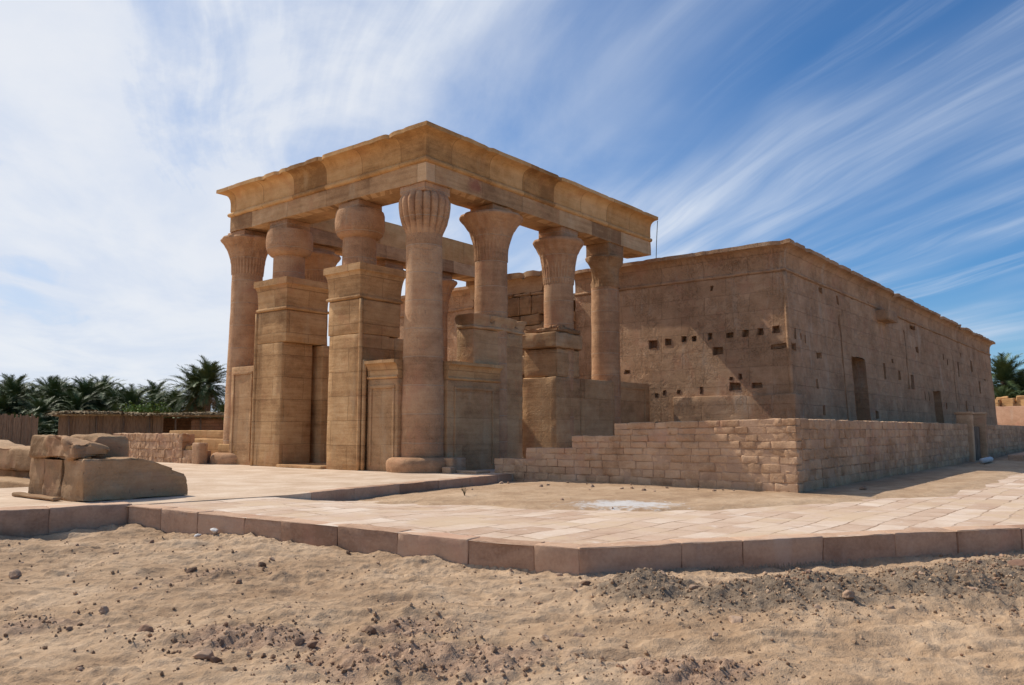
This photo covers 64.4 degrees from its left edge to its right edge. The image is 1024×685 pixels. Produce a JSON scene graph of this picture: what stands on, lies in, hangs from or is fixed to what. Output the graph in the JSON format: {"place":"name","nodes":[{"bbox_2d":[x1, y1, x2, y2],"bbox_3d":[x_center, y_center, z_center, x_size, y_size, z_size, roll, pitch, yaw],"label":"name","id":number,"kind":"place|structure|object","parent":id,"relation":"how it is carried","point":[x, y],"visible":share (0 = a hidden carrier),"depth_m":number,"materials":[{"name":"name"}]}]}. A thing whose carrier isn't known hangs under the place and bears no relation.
{"place":"outdoors","nodes":[
{"label":"outdoors","id":0,"kind":"place"},
{"bbox_2d":[0,462,512,516],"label":"pavement","id":1,"kind":"structure","parent":0,"point":[210,482],"depth_m":18.75,"materials":[{"name":"beige stone"}]},
{"bbox_2d":[12,492,61,500],"bbox_3d":[-8.379,2.711,14.314,1.747,0.080,0.173,-5,-8,39],"label":"stone slab","id":2,"kind":"object","parent":1,"relation":"on","point":[28,495],"depth_m":14.18,"materials":[{"name":"beige stone"}]},
{"bbox_2d":[42,459,64,496],"bbox_3d":[-7.931,2.432,14.487,0.731,0.717,0.559,-5,-8,39],"label":"stone block","id":3,"kind":"object","parent":2,"relation":"on","point":[53,476],"depth_m":14.28,"materials":[{"name":"beige stone"}]},
{"bbox_2d":[28,457,60,494],"bbox_3d":[-8.453,2.463,14.909,0.648,0.732,0.545,-5,-8,39],"label":"stone block","id":4,"kind":"object","parent":1,"relation":"on","point":[37,470],"depth_m":14.70,"materials":[{"name":"beige stone"}]},
{"bbox_2d":[70,433,128,457],"bbox_3d":[-7.764,2.270,15.191,1.306,1.144,0.686,-5,-8,39],"label":"boulder","id":5,"kind":"object","parent":1,"relation":"on","point":[118,446],"visible":0.34,"depth_m":14.88,"materials":[{"name":"stone"}]},
{"bbox_2d":[61,457,187,501],"bbox_3d":[-6.875,2.425,14.549,0.848,0.750,1.954,-5,-8,39],"label":"stone block","id":6,"kind":"object","parent":1,"relation":"on","point":[102,479],"depth_m":14.04,"materials":[{"name":"beige stone"}]},
{"bbox_2d":[29,435,109,460],"bbox_3d":[-7.925,1.871,14.529,1.886,0.447,0.649,-5,-8,39],"label":"boulder","id":7,"kind":"object","parent":6,"relation":"on","point":[67,448],"visible":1,"depth_m":14.11,"materials":[{"name":"stone"}]},
{"bbox_2d":[113,433,210,463],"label":"stone wall","id":8,"kind":"structure","parent":1,"relation":"on","point":[163,447],"depth_m":30.44,"materials":[{"name":"beige stone"}]},
{"bbox_2d":[170,430,222,454],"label":"parapet","id":9,"kind":"structure","parent":1,"relation":"on","point":[213,439],"depth_m":32.39,"materials":[{"name":"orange stone"}]},
{"bbox_2d":[192,443,207,463],"bbox_3d":[-11.102,3.966,28.905,0.473,0.805,0.370,-5,-8,39],"label":"stone post","id":10,"kind":"object","parent":1,"relation":"on","point":[199,453],"visible":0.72,"depth_m":28.76,"materials":[{"name":"beige stone"}]},
{"bbox_2d":[305,473,511,500],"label":"kerb","id":11,"kind":"structure","parent":1,"relation":"on","point":[351,493],"depth_m":18.08,"materials":[{"name":"stone"}]},
{"bbox_2d":[209,120,657,472],"bbox_3d":[-2.553,-0.400,31.564,11.383,10.167,13.775,-5,-8,39],"label":"columned porch","id":12,"kind":"object","parent":1,"relation":"on","point":[366,389],"visible":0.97,"depth_m":26.82,"materials":[{"name":"stone"}]},
{"bbox_2d":[185,444,236,454],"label":"parapet","id":13,"kind":"structure","parent":12,"relation":"on","point":[223,448],"depth_m":28.93,"materials":[{"name":"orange stone"}]},
{"bbox_2d":[656,221,657,257],"bbox_3d":[6.055,-4.280,34.050,0.054,1.605,0.299,1,-6,-9],"label":"cable","id":14,"kind":"object","parent":12,"relation":"hanging from","point":[656,241],"visible":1,"depth_m":34.01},
{"bbox_2d":[442,457,489,473],"bbox_3d":[-1.458,3.563,22.934,1.492,0.629,0.891,-5,-8,39],"label":"stone course","id":15,"kind":"object","parent":1,"relation":"on","point":[455,464],"visible":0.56,"depth_m":22.92,"materials":[{"name":"beige stone"}]},
{"bbox_2d":[0,440,1023,684],"bbox_3d":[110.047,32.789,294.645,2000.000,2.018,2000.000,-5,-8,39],"label":"ground","id":16,"kind":"structure","parent":0,"point":[946,634],"depth_m":7.28,"materials":[{"name":"beige sand"}]},
{"bbox_2d":[8,569,21,578],"bbox_3d":[-5.664,2.641,9.265,0.136,0.100,0.132,11,4,-13],"label":"rock","id":17,"kind":"object","parent":16,"relation":"on","point":[14,573],"visible":1,"depth_m":9.24,"materials":[{"name":"beige stone"}]},
{"bbox_2d":[0,469,29,487],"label":"base course","id":18,"kind":"object","parent":16,"relation":"on","point":[11,478],"visible":0.26,"depth_m":19.44,"materials":[{"name":"stone"}]},
{"bbox_2d":[0,446,30,470],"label":"stone block","id":19,"kind":"object","parent":18,"relation":"on","point":[18,458],"depth_m":20.63,"materials":[{"name":"beige stone"}]},
{"bbox_2d":[0,392,30,415],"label":"date palm","id":20,"kind":"object","parent":16,"relation":"on","point":[5,401],"visible":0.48,"depth_m":65.54,"materials":[{"name":"green plant"}]},
{"bbox_2d":[0,384,32,415],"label":"date palm","id":21,"kind":"object","parent":16,"relation":"on","point":[5,394],"visible":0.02,"depth_m":70.89,"materials":[{"name":"green plant"}]},
{"bbox_2d":[0,374,34,409],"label":"date palm","id":22,"kind":"object","parent":16,"relation":"on","point":[12,376],"visible":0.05,"depth_m":86.14,"materials":[{"name":"green plant"}]},
{"bbox_2d":[0,414,37,445],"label":"reed fence","id":23,"kind":"object","parent":16,"relation":"on","point":[22,430],"visible":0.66,"depth_m":45.93,"materials":[{"name":"brown wicker"}]},
{"bbox_2d":[0,373,46,416],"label":"date palm","id":24,"kind":"object","parent":16,"relation":"on","point":[16,386],"visible":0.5,"depth_m":67.81,"materials":[{"name":"green plant"}]},
{"bbox_2d":[7,407,57,434],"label":"young date palm","id":25,"kind":"object","parent":16,"relation":"on","point":[29,413],"visible":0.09,"depth_m":60.24,"materials":[{"name":"green plant"}]},
{"bbox_2d":[22,383,47,412],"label":"date palm","id":26,"kind":"object","parent":16,"relation":"on","point":[41,391],"visible":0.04,"depth_m":78.26,"materials":[{"name":"green plant"}]},
{"bbox_2d":[10,394,66,430],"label":"date palm","id":27,"kind":"object","parent":16,"relation":"on","point":[43,404],"visible":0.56,"depth_m":65.00,"materials":[{"name":"green plant"}]},
{"bbox_2d":[22,374,68,395],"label":"date palm","id":28,"kind":"object","parent":16,"relation":"on","point":[41,381],"visible":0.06,"depth_m":84.31,"materials":[{"name":"green plant"}]},
{"bbox_2d":[34,413,57,434],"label":"young date palm","id":29,"kind":"object","parent":16,"relation":"on","point":[42,428],"visible":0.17,"depth_m":62.42,"materials":[{"name":"green plant"}]},
{"bbox_2d":[28,376,75,413],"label":"date palm","id":30,"kind":"object","parent":16,"relation":"on","point":[53,385],"visible":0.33,"depth_m":72.32,"materials":[{"name":"green plant"}]},
{"bbox_2d":[39,406,77,435],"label":"young date palm","id":31,"kind":"object","parent":16,"relation":"on","point":[57,420],"visible":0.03,"depth_m":61.98,"materials":[{"name":"green plant"}]},
{"bbox_2d":[45,378,78,389],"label":"date palm","id":32,"kind":"object","parent":16,"relation":"on","point":[69,383],"visible":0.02,"depth_m":92.24,"materials":[{"name":"green plant"}]},
{"bbox_2d":[38,387,92,421],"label":"date palm","id":33,"kind":"object","parent":16,"relation":"on","point":[61,401],"visible":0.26,"depth_m":70.73,"materials":[{"name":"green plant"}]},
{"bbox_2d":[58,381,85,393],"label":"date palm","id":34,"kind":"object","parent":16,"relation":"on","point":[65,385],"visible":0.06,"depth_m":83.36,"materials":[{"name":"green plant"}]},
{"bbox_2d":[54,391,97,418],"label":"date palm","id":35,"kind":"object","parent":16,"relation":"on","point":[77,402],"visible":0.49,"depth_m":68.47,"materials":[{"name":"green plant"}]},
{"bbox_2d":[56,376,113,410],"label":"date palm","id":36,"kind":"object","parent":16,"relation":"on","point":[87,389],"visible":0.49,"depth_m":72.47,"materials":[{"name":"green plant"}]},
{"bbox_2d":[75,380,114,402],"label":"date palm","id":37,"kind":"object","parent":16,"relation":"on","point":[99,390],"visible":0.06,"depth_m":78.11,"materials":[{"name":"green plant"}]},
{"bbox_2d":[98,606,108,613],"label":"rock","id":38,"kind":"object","parent":16,"relation":"on","point":[103,609],"visible":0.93,"depth_m":7.12,"materials":[{"name":"grey stone"}]},
{"bbox_2d":[89,393,122,412],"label":"date palm","id":39,"kind":"object","parent":16,"relation":"on","point":[104,399],"visible":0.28,"depth_m":74.23,"materials":[{"name":"green plant"}]},
{"bbox_2d":[88,374,124,387],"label":"date palm","id":40,"kind":"object","parent":16,"relation":"on","point":[106,381],"visible":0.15,"depth_m":96.37,"materials":[{"name":"green plant"}]},
{"bbox_2d":[92,402,120,411],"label":"young date palm","id":41,"kind":"object","parent":16,"relation":"on","point":[115,406],"visible":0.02,"depth_m":64.24,"materials":[{"name":"green plant"}]},
{"bbox_2d":[98,383,128,409],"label":"date palm","id":42,"kind":"object","parent":16,"relation":"on","point":[110,391],"visible":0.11,"depth_m":86.99,"materials":[{"name":"green plant"}]},
{"bbox_2d":[101,388,140,410],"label":"date palm","id":43,"kind":"object","parent":16,"relation":"on","point":[115,395],"visible":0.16,"depth_m":76.85,"materials":[{"name":"green plant"}]},
{"bbox_2d":[99,382,163,412],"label":"date palm","id":44,"kind":"object","parent":16,"relation":"on","point":[131,395],"visible":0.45,"depth_m":71.47,"materials":[{"name":"green plant"}]},
{"bbox_2d":[47,410,223,435],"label":"reed shelter","id":45,"kind":"object","parent":16,"relation":"on","point":[72,422],"visible":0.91,"depth_m":50.33,"materials":[{"name":"brown wood"}]},
{"bbox_2d":[136,624,153,631],"bbox_3d":[-3.015,2.359,6.668,0.150,0.091,0.085,-3,-7,23],"label":"rock","id":46,"kind":"object","parent":16,"relation":"on","point":[145,628],"visible":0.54,"depth_m":6.65,"materials":[{"name":"beige stone"}]},
{"bbox_2d":[119,396,174,417],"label":"bush","id":47,"kind":"object","parent":16,"relation":"on","point":[145,410],"visible":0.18,"depth_m":59.80,"materials":[{"name":"green plant"}]},
{"bbox_2d":[135,379,174,400],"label":"date palm","id":48,"kind":"object","parent":16,"relation":"on","point":[155,387],"visible":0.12,"depth_m":89.01,"materials":[{"name":"green plant"}]},
{"bbox_2d":[141,391,174,417],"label":"date palm","id":49,"kind":"object","parent":16,"relation":"on","point":[158,399],"visible":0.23,"depth_m":76.42,"materials":[{"name":"green plant"}]},
{"bbox_2d":[155,388,184,410],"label":"date palm","id":50,"kind":"object","parent":16,"relation":"on","point":[169,397],"visible":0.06,"depth_m":83.91,"materials":[{"name":"green plant"}]},
{"bbox_2d":[157,390,187,417],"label":"date palm","id":51,"kind":"object","parent":16,"relation":"on","point":[176,401],"visible":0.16,"depth_m":76.92,"materials":[{"name":"green plant"}]},
{"bbox_2d":[154,365,224,417],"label":"date palm","id":52,"kind":"object","parent":16,"relation":"on","point":[192,407],"visible":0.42,"depth_m":60.83,"materials":[{"name":"green plant"}]},
{"bbox_2d":[186,567,196,573],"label":"rock","id":53,"kind":"object","parent":16,"relation":"on","point":[191,570],"visible":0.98,"depth_m":9.30,"materials":[{"name":"brown stone"}]},
{"bbox_2d":[177,355,226,411],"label":"date palm","id":54,"kind":"object","parent":16,"relation":"on","point":[209,375],"visible":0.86,"depth_m":59.32,"materials":[{"name":"green plant"}]},
{"bbox_2d":[192,649,213,659],"bbox_3d":[-2.260,2.289,5.947,0.149,0.077,0.116,5,-9,-16],"label":"rock","id":55,"kind":"object","parent":16,"relation":"on","point":[207,654],"visible":0.89,"depth_m":5.92,"materials":[{"name":"beige stone"}]},
{"bbox_2d":[210,528,218,532],"bbox_3d":[-4.364,2.757,11.916,0.116,0.076,0.182,9,-13,-11],"label":"stone chip","id":56,"kind":"object","parent":16,"relation":"on","point":[214,530],"visible":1,"depth_m":11.86,"materials":[{"name":"stone"}]},
{"bbox_2d":[209,656,221,662],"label":"rock","id":57,"kind":"object","parent":16,"relation":"on","point":[214,659],"visible":0.9,"depth_m":5.86,"materials":[{"name":"brown stone"}]},
{"bbox_2d":[212,405,223,419],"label":"bush","id":58,"kind":"object","parent":16,"relation":"on","point":[220,410],"visible":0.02,"depth_m":60.93,"materials":[{"name":"green plant"}]},
{"bbox_2d":[235,578,241,583],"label":"rock","id":59,"kind":"object","parent":16,"relation":"on","point":[239,581],"visible":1,"depth_m":8.76,"materials":[{"name":"beige stone"}]},
{"bbox_2d":[258,562,265,566],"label":"rock","id":60,"kind":"object","parent":16,"relation":"on","point":[261,564],"visible":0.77,"depth_m":9.89,"materials":[{"name":"brown stone"}]},
{"bbox_2d":[294,637,305,645],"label":"rock","id":61,"kind":"object","parent":16,"relation":"on","point":[298,641],"visible":1,"depth_m":6.23,"materials":[{"name":"grey stone"}]},
{"bbox_2d":[307,641,317,647],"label":"rock","id":62,"kind":"object","parent":16,"relation":"on","point":[312,644],"visible":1,"depth_m":6.22,"materials":[{"name":"stone"}]},
{"bbox_2d":[361,625,376,633],"bbox_3d":[-1.165,2.345,6.636,0.145,0.072,0.068,3,-19,27],"label":"rock","id":63,"kind":"object","parent":16,"relation":"on","point":[372,629],"visible":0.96,"depth_m":6.61,"materials":[{"name":"beige stone"}]},
{"bbox_2d":[402,631,411,635],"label":"rock","id":64,"kind":"object","parent":16,"relation":"on","point":[406,633],"visible":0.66,"depth_m":6.53,"materials":[{"name":"beige stone"}]},
{"bbox_2d":[0,502,1023,574],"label":"kerb","id":65,"kind":"structure","parent":16,"relation":"on","point":[536,556],"depth_m":10.64,"materials":[{"name":"stone"}]},
{"bbox_2d":[0,531,1023,684],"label":"gravel","id":66,"kind":"structure","parent":16,"relation":"on","point":[422,666],"depth_m":7.02,"materials":[{"name":"brown gravel"}]},
{"bbox_2d":[542,634,549,640],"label":"rock","id":67,"kind":"object","parent":16,"relation":"on","point":[545,637],"visible":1,"depth_m":6.41,"materials":[{"name":"beige stone"}]},
{"bbox_2d":[572,633,585,636],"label":"rock","id":68,"kind":"object","parent":16,"relation":"on","point":[579,635],"visible":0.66,"depth_m":6.65,"materials":[{"name":"beige stone"}]},
{"bbox_2d":[579,581,590,585],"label":"rock","id":69,"kind":"object","parent":16,"relation":"on","point":[587,583],"visible":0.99,"depth_m":8.27,"materials":[{"name":"beige stone"}]},
{"bbox_2d":[641,671,650,675],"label":"rock","id":70,"kind":"object","parent":16,"relation":"on","point":[644,673],"visible":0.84,"depth_m":5.49,"materials":[{"name":"brown stone"}]},
{"bbox_2d":[494,418,804,492],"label":"stone wall","id":71,"kind":"structure","parent":16,"relation":"on","point":[748,454],"depth_m":19.09,"materials":[{"name":"beige stone"}]},
{"bbox_2d":[661,657,668,663],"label":"rock","id":72,"kind":"object","parent":16,"relation":"on","point":[665,659],"visible":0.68,"depth_m":5.68,"materials":[{"name":"beige stone"}]},
{"bbox_2d":[689,584,699,589],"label":"rock","id":73,"kind":"object","parent":16,"relation":"on","point":[691,587],"visible":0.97,"depth_m":7.88,"materials":[{"name":"beige stone"}]},
{"bbox_2d":[398,238,997,438],"label":"temple","id":74,"kind":"structure","parent":16,"relation":"on","point":[786,328],"depth_m":33.86,"materials":[{"name":"stone"}]},
{"bbox_2d":[728,615,742,623],"bbox_3d":[1.898,2.354,6.879,0.115,0.068,0.149,-11,9,5],"label":"rock","id":75,"kind":"object","parent":16,"relation":"on","point":[733,619],"visible":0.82,"depth_m":6.86,"materials":[{"name":"beige stone"}]},
{"bbox_2d":[842,589,854,599],"bbox_3d":[3.091,2.322,7.479,0.120,0.100,0.125,-14,-7,-4],"label":"rock","id":76,"kind":"object","parent":16,"relation":"on","point":[849,594],"visible":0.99,"depth_m":7.44,"materials":[{"name":"beige stone"}]},
{"bbox_2d":[784,418,969,492],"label":"stone wall","id":77,"kind":"structure","parent":16,"relation":"on","point":[835,453],"depth_m":21.83,"materials":[{"name":"beige stone"}]},
{"bbox_2d":[954,412,975,461],"bbox_3d":[18.954,4.026,33.953,0.682,2.259,0.424,-5,-8,39],"label":"gatepost","id":78,"kind":"object","parent":16,"relation":"on","point":[964,418],"visible":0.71,"depth_m":33.76,"materials":[{"name":"stone"}]},
{"bbox_2d":[973,412,988,457],"bbox_3d":[20.960,4.276,36.428,0.688,2.305,0.429,-5,-8,39],"label":"gatepost","id":79,"kind":"object","parent":16,"relation":"on","point":[980,420],"visible":0.45,"depth_m":36.24,"materials":[{"name":"stone"}]},
{"bbox_2d":[974,427,980,459],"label":"gate","id":80,"kind":"structure","parent":79,"relation":"attached to","point":[977,442],"depth_m":35.66,"materials":[{"name":"grey wood"}]},
{"bbox_2d":[987,425,1023,457],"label":"stone wall","id":81,"kind":"structure","parent":16,"relation":"on","point":[1003,440],"depth_m":41.94,"materials":[{"name":"beige stone"}]},
{"bbox_2d":[990,353,1023,395],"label":"date palm","id":82,"kind":"object","parent":16,"relation":"on","point":[1003,369],"visible":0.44,"depth_m":100.47,"materials":[{"name":"green plant"}]},
{"bbox_2d":[993,385,1023,398],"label":"date palm","id":83,"kind":"object","parent":16,"relation":"on","point":[1004,391],"visible":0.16,"depth_m":93.38,"materials":[{"name":"green plant"}]},
{"bbox_2d":[993,368,1023,390],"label":"date palm","id":84,"kind":"object","parent":16,"relation":"on","point":[1019,377],"visible":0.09,"depth_m":103.49,"materials":[{"name":"green plant"}]},
{"bbox_2d":[994,391,1023,397],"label":"date palm","id":85,"kind":"object","parent":16,"relation":"on","point":[1014,396],"visible":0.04,"depth_m":94.60,"materials":[{"name":"green plant"}]},
{"bbox_2d":[995,395,1023,406],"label":"ruined wall","id":86,"kind":"structure","parent":16,"relation":"on","point":[1003,401],"depth_m":87.81,"materials":[{"name":"beige stone"}]},
{"bbox_2d":[996,406,1023,425],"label":"compound wall","id":87,"kind":"structure","parent":16,"relation":"on","point":[1009,415],"depth_m":80.62,"materials":[{"name":"pink paint"}]},
{"bbox_2d":[1007,559,1023,566],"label":"rock","id":88,"kind":"object","parent":16,"relation":"on","point":[1019,562],"visible":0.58,"depth_m":8.73,"materials":[{"name":"beige stone"}]},
{"bbox_2d":[1008,452,1023,460],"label":"stone step","id":89,"kind":"object","parent":16,"relation":"on","point":[1017,457],"visible":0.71,"depth_m":35.44,"materials":[{"name":"beige stone"}]},
{"bbox_2d":[0,0,1023,411],"label":"sky","id":90,"kind":"structure","parent":0,"point":[884,139],"materials":[{"name":"blue"}]},
{"bbox_2d":[129,472,1023,548],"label":"path","id":91,"kind":"structure","parent":0,"point":[1001,502],"depth_m":12.64,"materials":[{"name":"beige stone"}]},
{"bbox_2d":[979,457,993,462],"bbox_3d":[18.954,4.682,32.435,0.252,0.218,2.411,-5,-8,37],"label":"pipe","id":92,"kind":"object","parent":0,"point":[986,459],"visible":1,"depth_m":31.75,"materials":[{"name":"plastic"}]}
]}

